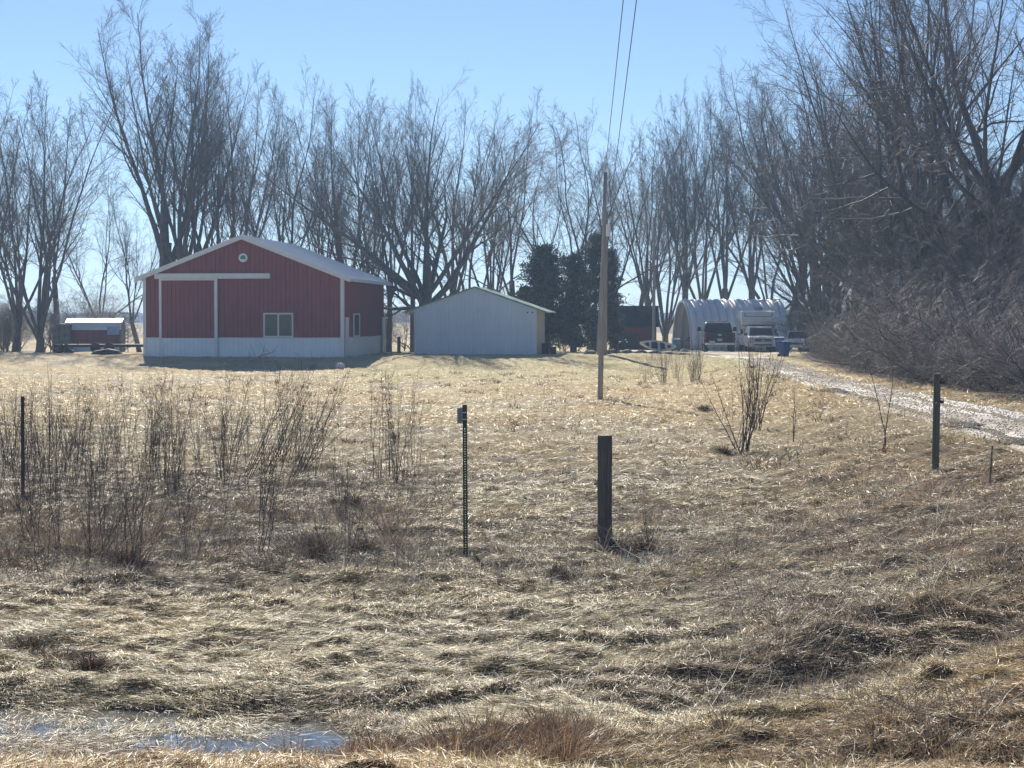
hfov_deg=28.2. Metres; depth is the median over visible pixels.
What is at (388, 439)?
sapling
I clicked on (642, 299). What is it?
tree
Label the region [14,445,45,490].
sapling
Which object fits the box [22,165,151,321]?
tree
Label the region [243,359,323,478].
sapling
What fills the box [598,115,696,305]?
tree
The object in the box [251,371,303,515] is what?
sapling
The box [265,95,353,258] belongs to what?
tree
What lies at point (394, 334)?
bush
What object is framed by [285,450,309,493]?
sapling
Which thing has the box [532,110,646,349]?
tree
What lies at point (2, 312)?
bush
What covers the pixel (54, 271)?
tree
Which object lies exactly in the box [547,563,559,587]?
weed
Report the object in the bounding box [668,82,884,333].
tree
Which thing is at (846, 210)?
tree
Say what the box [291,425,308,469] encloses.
sapling
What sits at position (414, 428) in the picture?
sapling
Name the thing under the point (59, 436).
sapling
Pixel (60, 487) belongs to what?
sapling
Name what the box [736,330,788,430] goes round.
sapling
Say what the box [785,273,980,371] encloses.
bush
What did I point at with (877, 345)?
bush
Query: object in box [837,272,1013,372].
bush
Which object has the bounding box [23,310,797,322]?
woods
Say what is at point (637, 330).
outbuilding
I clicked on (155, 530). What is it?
dead grass
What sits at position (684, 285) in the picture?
tree
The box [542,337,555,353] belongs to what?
scrap pile
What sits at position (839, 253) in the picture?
bush
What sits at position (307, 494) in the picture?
sapling
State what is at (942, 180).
tree
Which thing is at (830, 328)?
bush
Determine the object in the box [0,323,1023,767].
ground
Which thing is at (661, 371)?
sapling
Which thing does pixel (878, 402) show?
sapling
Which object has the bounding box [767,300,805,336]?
bush
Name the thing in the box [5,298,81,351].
bush
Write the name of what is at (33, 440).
sapling
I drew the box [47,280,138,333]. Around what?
bush
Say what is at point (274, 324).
window
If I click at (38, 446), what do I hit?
sapling
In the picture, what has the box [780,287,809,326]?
bush
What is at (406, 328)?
bush
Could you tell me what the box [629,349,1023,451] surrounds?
driveway
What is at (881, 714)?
sedge
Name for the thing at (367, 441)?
sapling
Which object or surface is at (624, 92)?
overhead wire
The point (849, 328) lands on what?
bush
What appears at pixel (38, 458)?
sapling
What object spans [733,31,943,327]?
tree
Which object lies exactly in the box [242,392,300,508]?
sapling
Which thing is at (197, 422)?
sapling
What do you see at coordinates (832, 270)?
tree
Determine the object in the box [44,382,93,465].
sapling
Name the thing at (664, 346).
rowing boat
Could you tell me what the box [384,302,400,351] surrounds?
bush
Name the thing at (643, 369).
sapling
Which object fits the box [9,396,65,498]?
sapling
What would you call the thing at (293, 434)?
sapling
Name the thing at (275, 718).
sedge
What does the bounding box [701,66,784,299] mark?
tree
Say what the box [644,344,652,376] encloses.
sapling
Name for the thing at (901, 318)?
bush
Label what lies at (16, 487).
sapling
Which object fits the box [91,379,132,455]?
sapling
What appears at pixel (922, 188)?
bush
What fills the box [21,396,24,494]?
steel fence post
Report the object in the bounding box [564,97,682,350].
tree
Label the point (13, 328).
bush
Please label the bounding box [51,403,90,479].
sapling
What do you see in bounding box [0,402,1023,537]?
grass
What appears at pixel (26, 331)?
bush
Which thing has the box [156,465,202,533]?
sapling
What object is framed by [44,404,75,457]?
sapling
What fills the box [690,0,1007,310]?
tree
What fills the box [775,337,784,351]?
rubbish bin
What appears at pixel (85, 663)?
dead grass
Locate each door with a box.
[159,279,217,356]
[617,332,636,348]
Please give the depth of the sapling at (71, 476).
27.51 m
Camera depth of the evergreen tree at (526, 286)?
127.61 m
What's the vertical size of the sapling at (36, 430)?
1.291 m
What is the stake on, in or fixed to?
on the ground at (402, 361)
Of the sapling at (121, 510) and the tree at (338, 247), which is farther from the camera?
the tree at (338, 247)
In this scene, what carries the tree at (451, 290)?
on the ground at (402, 361)
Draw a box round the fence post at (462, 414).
[457,405,467,557]
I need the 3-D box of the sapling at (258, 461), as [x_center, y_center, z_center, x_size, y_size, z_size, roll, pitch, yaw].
[-2.444,1.067,20.981,0.631,1.559,0.443,-1,2,-37]
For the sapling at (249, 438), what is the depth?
33.31 m
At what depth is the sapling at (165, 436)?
30.33 m
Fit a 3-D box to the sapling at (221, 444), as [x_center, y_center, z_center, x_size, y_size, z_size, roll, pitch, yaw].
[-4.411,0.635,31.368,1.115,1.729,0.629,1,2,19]
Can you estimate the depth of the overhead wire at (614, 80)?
45.56 m
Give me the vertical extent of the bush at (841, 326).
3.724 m
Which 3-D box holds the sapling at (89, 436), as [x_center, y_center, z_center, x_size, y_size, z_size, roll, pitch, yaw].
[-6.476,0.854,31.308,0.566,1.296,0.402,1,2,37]
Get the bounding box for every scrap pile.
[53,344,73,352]
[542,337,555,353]
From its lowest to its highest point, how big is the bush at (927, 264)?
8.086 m
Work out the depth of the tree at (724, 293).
157.99 m
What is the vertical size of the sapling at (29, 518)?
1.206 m
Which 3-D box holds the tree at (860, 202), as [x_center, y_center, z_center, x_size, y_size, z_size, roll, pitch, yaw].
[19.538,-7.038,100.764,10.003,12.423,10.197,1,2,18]
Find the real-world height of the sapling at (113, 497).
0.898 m
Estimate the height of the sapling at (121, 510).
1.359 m
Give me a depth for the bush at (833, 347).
81.26 m
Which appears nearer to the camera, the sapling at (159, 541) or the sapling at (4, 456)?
the sapling at (159, 541)
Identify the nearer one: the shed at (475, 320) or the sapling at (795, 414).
the sapling at (795, 414)
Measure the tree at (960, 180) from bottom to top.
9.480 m
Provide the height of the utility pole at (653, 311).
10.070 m
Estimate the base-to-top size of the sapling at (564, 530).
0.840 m
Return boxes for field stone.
[584,349,595,353]
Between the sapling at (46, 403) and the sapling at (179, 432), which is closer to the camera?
the sapling at (179, 432)
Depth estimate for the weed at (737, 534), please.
21.49 m
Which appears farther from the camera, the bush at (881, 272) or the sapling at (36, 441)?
the bush at (881, 272)
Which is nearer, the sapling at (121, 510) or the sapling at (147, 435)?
the sapling at (121, 510)
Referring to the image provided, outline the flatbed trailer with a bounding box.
[54,336,142,351]
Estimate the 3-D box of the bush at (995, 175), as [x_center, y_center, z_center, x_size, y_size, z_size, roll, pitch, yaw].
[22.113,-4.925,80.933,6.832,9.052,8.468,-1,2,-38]
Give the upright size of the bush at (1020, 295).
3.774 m
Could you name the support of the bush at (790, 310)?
on the ground at (402, 361)
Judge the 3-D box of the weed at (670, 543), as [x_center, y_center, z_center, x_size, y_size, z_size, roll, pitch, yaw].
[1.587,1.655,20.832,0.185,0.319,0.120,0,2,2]
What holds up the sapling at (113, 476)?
on the ground at (402, 361)
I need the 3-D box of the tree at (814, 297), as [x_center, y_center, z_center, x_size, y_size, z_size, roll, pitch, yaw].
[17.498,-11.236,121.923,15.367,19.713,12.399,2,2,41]
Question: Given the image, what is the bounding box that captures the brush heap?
[91,349,122,354]
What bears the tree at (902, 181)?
on the ground at (402, 361)
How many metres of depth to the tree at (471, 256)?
125.08 m
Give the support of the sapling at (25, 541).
on the ground at (402, 361)
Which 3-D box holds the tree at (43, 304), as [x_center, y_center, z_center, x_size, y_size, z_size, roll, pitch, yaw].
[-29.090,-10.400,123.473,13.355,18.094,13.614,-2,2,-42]
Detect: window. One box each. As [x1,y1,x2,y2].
[263,313,292,336]
[353,313,359,336]
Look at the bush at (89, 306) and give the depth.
131.60 m
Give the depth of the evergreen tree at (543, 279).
125.44 m
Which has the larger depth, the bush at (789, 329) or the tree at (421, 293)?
the bush at (789, 329)
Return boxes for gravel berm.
[609,349,688,354]
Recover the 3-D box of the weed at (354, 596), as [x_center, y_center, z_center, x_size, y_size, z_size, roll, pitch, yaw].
[-1.306,1.732,17.491,0.238,0.410,0.154,-1,2,-33]
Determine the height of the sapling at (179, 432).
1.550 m
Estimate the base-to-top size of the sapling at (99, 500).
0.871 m
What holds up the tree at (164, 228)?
on the ground at (402, 361)
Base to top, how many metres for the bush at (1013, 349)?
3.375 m
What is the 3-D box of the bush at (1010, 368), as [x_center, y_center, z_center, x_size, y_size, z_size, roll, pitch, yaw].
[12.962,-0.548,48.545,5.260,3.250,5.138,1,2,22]
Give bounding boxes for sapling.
[0,371,28,473]
[0,377,23,473]
[0,401,18,468]
[0,401,19,487]
[0,413,16,493]
[0,417,48,540]
[0,435,14,481]
[0,455,55,571]
[2,408,48,531]
[2,503,37,574]
[6,389,46,504]
[6,402,59,485]
[9,378,43,461]
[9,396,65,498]
[9,400,50,469]
[10,390,33,459]
[12,437,20,482]
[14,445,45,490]
[17,435,47,489]
[25,415,46,478]
[29,430,48,477]
[31,437,65,547]
[32,366,59,473]
[34,439,55,488]
[43,381,88,485]
[44,366,80,458]
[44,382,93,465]
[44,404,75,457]
[48,450,74,513]
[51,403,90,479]
[53,419,77,483]
[56,402,83,475]
[59,447,82,498]
[63,409,96,488]
[65,407,102,459]
[65,415,118,556]
[68,417,78,457]
[72,373,109,457]
[73,373,106,455]
[75,442,102,483]
[76,377,123,468]
[76,422,96,460]
[77,408,109,504]
[81,397,131,498]
[81,404,103,474]
[83,487,109,556]
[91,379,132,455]
[91,480,106,556]
[95,444,144,562]
[96,466,141,530]
[97,478,156,561]
[99,412,172,565]
[99,452,152,542]
[106,450,118,499]
[109,411,127,454]
[112,367,151,455]
[117,425,180,530]
[133,391,178,475]
[138,383,157,487]
[140,375,181,468]
[145,403,166,482]
[146,355,173,481]
[148,521,174,573]
[150,410,174,467]
[152,393,189,478]
[155,451,192,559]
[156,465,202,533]
[157,423,208,519]
[158,403,190,493]
[161,365,204,482]
[162,388,198,480]
[173,385,198,452]
[177,416,217,500]
[184,403,208,461]
[185,365,209,458]
[185,467,209,539]
[194,370,255,476]
[198,412,239,519]
[200,381,261,483]
[203,403,218,450]
[209,373,242,454]
[221,411,240,462]
[223,368,275,466]
[227,403,239,442]
[231,403,263,455]
[232,443,246,491]
[236,391,250,452]
[236,416,258,485]
[238,414,254,466]
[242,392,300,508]
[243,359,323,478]
[249,412,300,553]
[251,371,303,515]
[265,352,344,474]
[265,393,291,453]
[273,366,310,461]
[276,357,314,463]
[284,408,308,456]
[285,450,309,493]
[287,454,324,530]
[290,377,359,478]
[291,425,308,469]
[292,378,326,472]
[296,438,315,487]
[303,362,372,470]
[303,395,339,473]
[307,498,342,569]
[319,435,340,498]
[327,426,364,519]
[337,448,381,564]
[359,409,374,466]
[364,368,393,477]
[367,396,405,477]
[377,379,420,480]
[378,362,425,483]
[401,377,426,465]
[545,488,580,566]
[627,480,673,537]
[639,350,653,380]
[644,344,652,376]
[650,343,675,384]
[651,350,668,379]
[656,350,674,382]
[669,339,686,377]
[671,349,686,385]
[681,341,703,380]
[683,350,704,381]
[685,338,707,377]
[691,337,780,453]
[695,335,703,381]
[728,371,771,453]
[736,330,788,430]
[790,383,803,442]
[862,351,896,447]
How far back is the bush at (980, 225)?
77.50 m
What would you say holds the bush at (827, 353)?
on the ground at (402, 361)
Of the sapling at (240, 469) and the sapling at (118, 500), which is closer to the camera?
the sapling at (118, 500)
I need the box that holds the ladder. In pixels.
[122,328,127,351]
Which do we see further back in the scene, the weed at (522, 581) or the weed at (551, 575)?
the weed at (551, 575)
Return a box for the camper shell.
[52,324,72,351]
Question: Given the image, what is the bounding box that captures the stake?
[989,446,992,485]
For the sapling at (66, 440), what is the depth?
31.63 m
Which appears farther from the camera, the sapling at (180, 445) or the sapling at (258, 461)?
the sapling at (180, 445)
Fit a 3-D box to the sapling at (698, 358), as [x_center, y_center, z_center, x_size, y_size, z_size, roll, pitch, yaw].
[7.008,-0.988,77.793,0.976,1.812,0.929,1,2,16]
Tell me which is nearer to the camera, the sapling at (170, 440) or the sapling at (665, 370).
the sapling at (170, 440)
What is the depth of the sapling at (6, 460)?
29.49 m
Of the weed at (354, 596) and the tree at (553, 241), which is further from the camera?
the tree at (553, 241)
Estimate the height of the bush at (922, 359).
2.227 m
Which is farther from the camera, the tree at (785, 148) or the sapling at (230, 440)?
the tree at (785, 148)
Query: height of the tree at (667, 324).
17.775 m
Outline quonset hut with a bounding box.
[672,299,789,349]
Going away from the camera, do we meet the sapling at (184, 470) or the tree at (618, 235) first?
the sapling at (184, 470)
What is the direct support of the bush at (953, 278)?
on the ground at (402, 361)
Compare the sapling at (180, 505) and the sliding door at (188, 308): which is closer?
the sapling at (180, 505)
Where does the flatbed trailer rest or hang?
on the ground at (402, 361)
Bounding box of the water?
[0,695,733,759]
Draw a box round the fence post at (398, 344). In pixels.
[397,337,400,352]
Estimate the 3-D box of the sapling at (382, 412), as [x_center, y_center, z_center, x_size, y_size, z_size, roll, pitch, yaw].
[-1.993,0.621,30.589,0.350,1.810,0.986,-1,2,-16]
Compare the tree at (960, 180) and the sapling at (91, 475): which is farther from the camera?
the tree at (960, 180)
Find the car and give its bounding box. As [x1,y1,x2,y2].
[784,331,809,351]
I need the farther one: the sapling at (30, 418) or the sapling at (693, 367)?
the sapling at (693, 367)
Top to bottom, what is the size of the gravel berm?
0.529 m
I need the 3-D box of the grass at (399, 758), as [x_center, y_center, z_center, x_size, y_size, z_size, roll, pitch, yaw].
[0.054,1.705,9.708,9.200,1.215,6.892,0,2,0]
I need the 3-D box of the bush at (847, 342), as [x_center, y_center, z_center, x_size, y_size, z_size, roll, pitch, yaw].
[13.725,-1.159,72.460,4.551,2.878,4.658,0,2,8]
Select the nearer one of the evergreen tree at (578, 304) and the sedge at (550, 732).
the sedge at (550, 732)
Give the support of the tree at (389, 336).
on the ground at (402, 361)
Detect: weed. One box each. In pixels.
[346,562,369,600]
[515,570,531,591]
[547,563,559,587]
[564,579,576,604]
[659,531,675,552]
[725,520,740,547]
[802,526,823,565]
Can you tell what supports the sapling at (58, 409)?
on the ground at (402, 361)
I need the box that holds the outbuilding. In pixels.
[617,306,658,349]
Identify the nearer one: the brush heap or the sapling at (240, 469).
the sapling at (240, 469)
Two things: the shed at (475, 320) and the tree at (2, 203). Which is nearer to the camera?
the shed at (475, 320)
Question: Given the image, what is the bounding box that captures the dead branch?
[219,344,278,366]
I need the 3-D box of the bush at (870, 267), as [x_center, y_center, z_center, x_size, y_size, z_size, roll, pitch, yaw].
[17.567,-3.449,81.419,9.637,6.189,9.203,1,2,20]
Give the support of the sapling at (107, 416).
on the ground at (402, 361)
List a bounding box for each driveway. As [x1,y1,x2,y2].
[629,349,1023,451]
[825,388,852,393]
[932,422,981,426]
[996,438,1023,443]
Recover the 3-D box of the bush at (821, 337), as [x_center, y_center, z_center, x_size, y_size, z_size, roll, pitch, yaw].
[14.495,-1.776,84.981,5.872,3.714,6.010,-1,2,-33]
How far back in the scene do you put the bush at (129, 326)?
132.18 m
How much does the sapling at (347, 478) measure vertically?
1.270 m
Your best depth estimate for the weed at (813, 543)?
19.01 m
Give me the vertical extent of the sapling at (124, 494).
1.628 m
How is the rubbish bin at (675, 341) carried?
on the ground at (402, 361)
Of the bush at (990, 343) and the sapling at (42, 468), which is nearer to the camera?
the sapling at (42, 468)
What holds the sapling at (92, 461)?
on the ground at (402, 361)
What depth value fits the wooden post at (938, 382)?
27.49 m
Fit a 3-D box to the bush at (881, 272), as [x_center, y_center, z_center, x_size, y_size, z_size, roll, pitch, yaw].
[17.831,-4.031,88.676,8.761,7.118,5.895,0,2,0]
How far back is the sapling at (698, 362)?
75.00 m
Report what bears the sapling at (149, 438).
on the ground at (402, 361)
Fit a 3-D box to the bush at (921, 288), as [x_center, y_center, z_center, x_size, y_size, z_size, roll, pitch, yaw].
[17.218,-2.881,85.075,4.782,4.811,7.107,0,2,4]
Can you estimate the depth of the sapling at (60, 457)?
29.40 m
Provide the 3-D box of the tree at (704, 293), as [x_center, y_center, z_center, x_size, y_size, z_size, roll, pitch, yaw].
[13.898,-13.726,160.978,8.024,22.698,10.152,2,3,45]
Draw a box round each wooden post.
[597,435,611,546]
[932,373,944,471]
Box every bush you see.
[0,284,61,351]
[0,294,28,341]
[0,299,50,350]
[0,302,60,350]
[0,303,33,351]
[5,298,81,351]
[8,298,80,351]
[33,281,142,337]
[43,316,60,351]
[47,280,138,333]
[61,306,141,340]
[99,308,142,350]
[101,310,142,343]
[384,298,409,348]
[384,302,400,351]
[385,320,405,351]
[386,301,409,350]
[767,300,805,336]
[772,302,809,336]
[776,299,843,326]
[777,321,805,336]
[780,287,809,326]
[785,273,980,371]
[789,297,809,351]
[789,298,889,360]
[792,258,984,372]
[800,309,887,370]
[800,333,818,356]
[802,307,862,362]
[803,165,1017,316]
[804,303,875,363]
[806,322,867,364]
[808,323,844,362]
[809,229,962,334]
[810,328,863,367]
[811,306,870,355]
[818,301,902,360]
[820,308,928,376]
[825,227,982,326]
[829,158,1023,345]
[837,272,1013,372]
[837,313,911,373]
[847,275,1023,382]
[850,322,948,380]
[851,290,975,372]
[851,299,999,382]
[852,260,1023,382]
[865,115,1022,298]
[870,307,1023,388]
[880,328,974,384]
[886,163,1009,314]
[888,268,956,323]
[899,241,986,331]
[900,158,1023,332]
[904,186,1023,286]
[918,290,1023,397]
[923,328,1023,391]
[933,162,1023,324]
[936,285,1023,391]
[939,295,1023,398]
[942,227,1023,350]
[945,283,1023,389]
[946,148,1023,293]
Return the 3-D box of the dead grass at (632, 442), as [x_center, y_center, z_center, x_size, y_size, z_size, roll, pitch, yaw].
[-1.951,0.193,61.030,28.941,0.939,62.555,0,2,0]
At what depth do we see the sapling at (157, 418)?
32.90 m
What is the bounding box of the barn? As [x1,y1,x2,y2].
[134,235,391,357]
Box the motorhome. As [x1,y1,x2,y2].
[737,307,776,351]
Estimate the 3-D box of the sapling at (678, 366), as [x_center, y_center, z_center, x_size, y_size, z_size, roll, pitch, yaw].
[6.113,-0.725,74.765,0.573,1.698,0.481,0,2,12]
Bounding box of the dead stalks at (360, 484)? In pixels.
[0,448,491,589]
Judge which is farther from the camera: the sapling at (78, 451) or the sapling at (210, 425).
the sapling at (210, 425)
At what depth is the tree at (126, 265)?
135.76 m
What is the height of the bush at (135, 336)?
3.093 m
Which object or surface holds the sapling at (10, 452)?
on the ground at (402, 361)
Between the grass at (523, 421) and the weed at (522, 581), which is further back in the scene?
the grass at (523, 421)
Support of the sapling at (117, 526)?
on the ground at (402, 361)
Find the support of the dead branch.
on the ground at (402, 361)
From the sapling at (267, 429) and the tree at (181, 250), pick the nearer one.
the sapling at (267, 429)
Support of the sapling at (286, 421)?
on the ground at (402, 361)
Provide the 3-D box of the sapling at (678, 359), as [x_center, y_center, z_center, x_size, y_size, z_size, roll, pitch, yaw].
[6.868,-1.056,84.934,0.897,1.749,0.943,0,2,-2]
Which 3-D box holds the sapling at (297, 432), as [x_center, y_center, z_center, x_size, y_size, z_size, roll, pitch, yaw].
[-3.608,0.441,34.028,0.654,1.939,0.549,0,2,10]
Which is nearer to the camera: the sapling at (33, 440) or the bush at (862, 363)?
the sapling at (33, 440)
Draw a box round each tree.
[0,58,144,351]
[0,97,98,323]
[0,100,40,248]
[0,109,99,351]
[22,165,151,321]
[56,0,241,266]
[91,34,269,255]
[94,165,172,351]
[95,0,248,262]
[145,34,294,251]
[169,93,264,247]
[185,55,343,244]
[208,59,299,240]
[213,64,571,322]
[231,121,352,248]
[237,76,430,275]
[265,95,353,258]
[293,82,408,269]
[357,94,429,351]
[360,122,567,295]
[377,87,524,296]
[381,71,438,351]
[398,134,672,351]
[430,92,537,290]
[439,104,733,351]
[455,109,561,296]
[511,242,583,348]
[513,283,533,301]
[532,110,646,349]
[557,250,598,351]
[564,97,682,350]
[580,233,618,351]
[586,124,690,305]
[597,246,628,349]
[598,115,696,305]
[613,119,761,342]
[615,90,843,308]
[649,68,756,299]
[650,74,728,298]
[666,76,792,299]
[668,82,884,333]
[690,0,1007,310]
[694,29,926,353]
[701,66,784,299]
[715,59,909,310]
[729,71,862,348]
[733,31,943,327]
[742,67,869,351]
[759,0,1023,302]
[761,0,1022,327]
[768,105,991,320]
[783,0,1023,315]
[794,143,1022,316]
[796,0,1023,320]
[807,120,1013,317]
[808,16,943,310]
[830,0,1007,304]
[882,129,1023,298]
[885,166,1017,307]
[890,151,1023,321]
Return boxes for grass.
[0,356,1023,432]
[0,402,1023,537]
[0,403,740,675]
[0,490,443,566]
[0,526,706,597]
[0,644,1023,767]
[1,365,1021,484]
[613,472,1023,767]
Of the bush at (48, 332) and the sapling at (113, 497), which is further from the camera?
the bush at (48, 332)
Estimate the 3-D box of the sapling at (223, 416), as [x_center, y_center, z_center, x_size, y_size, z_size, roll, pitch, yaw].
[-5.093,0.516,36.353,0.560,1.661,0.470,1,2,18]
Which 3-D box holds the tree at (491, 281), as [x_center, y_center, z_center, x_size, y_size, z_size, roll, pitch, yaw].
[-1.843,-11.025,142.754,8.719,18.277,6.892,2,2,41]
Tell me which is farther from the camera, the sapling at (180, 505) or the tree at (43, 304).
the tree at (43, 304)
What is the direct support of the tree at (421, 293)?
on the ground at (402, 361)
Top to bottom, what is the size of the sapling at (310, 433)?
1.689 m
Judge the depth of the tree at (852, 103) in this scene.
126.84 m
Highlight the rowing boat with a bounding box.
[640,340,675,351]
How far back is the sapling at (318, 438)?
31.33 m
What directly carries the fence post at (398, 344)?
on the ground at (402, 361)
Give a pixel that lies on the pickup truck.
(717, 333)
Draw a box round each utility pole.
[597,169,609,399]
[652,217,655,339]
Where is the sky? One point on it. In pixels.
(568, 48)
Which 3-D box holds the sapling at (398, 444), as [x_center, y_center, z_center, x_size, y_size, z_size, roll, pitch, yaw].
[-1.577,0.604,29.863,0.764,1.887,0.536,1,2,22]
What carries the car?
on the driveway at (729, 354)
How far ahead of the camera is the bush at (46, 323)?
135.69 m
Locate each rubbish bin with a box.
[671,338,679,350]
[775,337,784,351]
[777,341,790,356]
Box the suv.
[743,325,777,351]
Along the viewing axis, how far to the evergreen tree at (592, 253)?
133.53 m
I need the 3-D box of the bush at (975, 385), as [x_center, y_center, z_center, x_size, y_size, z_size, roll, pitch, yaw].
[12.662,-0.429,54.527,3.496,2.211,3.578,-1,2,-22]
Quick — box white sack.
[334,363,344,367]
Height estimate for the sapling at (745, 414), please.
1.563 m
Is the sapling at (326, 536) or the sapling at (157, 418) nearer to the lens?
the sapling at (326, 536)
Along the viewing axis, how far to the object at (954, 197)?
91.80 m
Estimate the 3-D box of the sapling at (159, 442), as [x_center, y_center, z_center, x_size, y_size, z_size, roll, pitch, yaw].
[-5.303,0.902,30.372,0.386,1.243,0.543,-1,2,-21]
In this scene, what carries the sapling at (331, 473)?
on the ground at (402, 361)
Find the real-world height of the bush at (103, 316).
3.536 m
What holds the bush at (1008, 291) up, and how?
on the ground at (402, 361)
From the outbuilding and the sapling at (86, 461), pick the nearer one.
the sapling at (86, 461)
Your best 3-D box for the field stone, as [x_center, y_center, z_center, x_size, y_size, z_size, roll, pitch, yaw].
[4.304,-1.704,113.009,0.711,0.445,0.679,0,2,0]
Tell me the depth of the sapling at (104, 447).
27.36 m
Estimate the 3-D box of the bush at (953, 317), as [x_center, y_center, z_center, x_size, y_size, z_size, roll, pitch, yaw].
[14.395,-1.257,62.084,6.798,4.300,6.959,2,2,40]
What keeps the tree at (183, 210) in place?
on the ground at (402, 361)
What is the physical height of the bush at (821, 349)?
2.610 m
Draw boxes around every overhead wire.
[605,0,623,169]
[610,0,636,204]
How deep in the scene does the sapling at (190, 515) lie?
22.23 m
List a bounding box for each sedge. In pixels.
[0,692,654,767]
[36,665,552,755]
[452,691,1023,767]
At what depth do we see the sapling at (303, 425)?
32.31 m
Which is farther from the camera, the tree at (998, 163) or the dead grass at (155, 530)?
the tree at (998, 163)
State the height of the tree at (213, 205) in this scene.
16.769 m
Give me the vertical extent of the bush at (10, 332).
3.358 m
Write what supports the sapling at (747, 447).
on the ground at (402, 361)
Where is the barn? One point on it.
(236, 296)
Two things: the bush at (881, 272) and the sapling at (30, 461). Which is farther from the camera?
the bush at (881, 272)
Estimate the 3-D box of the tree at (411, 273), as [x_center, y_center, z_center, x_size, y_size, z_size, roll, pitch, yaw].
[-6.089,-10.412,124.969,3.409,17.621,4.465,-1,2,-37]
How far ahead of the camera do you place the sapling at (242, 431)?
35.77 m
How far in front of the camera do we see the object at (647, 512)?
21.69 m
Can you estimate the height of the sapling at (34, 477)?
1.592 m
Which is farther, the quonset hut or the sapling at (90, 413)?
the quonset hut
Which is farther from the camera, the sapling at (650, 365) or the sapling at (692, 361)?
the sapling at (650, 365)
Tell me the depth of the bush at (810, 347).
109.48 m
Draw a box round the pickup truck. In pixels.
[697,321,736,351]
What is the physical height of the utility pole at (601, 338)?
7.396 m
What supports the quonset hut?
on the ground at (402, 361)
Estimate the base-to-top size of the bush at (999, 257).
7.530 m
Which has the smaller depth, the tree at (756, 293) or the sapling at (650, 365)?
the sapling at (650, 365)
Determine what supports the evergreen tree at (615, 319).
on the ground at (402, 361)
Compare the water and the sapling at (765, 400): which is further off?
the sapling at (765, 400)
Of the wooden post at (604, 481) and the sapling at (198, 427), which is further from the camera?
the sapling at (198, 427)
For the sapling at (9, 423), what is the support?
on the ground at (402, 361)
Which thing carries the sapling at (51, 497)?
on the ground at (402, 361)
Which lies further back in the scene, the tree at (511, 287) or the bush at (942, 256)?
the tree at (511, 287)
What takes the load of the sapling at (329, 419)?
on the ground at (402, 361)
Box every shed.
[65,318,125,351]
[402,286,555,354]
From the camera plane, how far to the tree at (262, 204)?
139.93 m
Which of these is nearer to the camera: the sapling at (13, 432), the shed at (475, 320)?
the sapling at (13, 432)
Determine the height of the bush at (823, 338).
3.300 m
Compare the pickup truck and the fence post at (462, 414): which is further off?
the pickup truck
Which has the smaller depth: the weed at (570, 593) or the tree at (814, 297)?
the weed at (570, 593)
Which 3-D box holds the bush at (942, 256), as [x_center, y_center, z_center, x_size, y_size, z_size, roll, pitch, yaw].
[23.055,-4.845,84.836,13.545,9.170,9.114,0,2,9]
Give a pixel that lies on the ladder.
(124, 338)
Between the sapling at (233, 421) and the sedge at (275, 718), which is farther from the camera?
the sapling at (233, 421)
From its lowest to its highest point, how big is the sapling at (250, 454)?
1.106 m
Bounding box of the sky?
[0,0,1023,313]
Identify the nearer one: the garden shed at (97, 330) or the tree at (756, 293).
the garden shed at (97, 330)
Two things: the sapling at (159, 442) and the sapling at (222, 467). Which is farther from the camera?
the sapling at (159, 442)
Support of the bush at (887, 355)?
on the ground at (402, 361)
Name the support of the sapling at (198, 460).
on the ground at (402, 361)
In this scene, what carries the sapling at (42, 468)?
on the ground at (402, 361)
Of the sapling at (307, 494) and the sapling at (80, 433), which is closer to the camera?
the sapling at (307, 494)

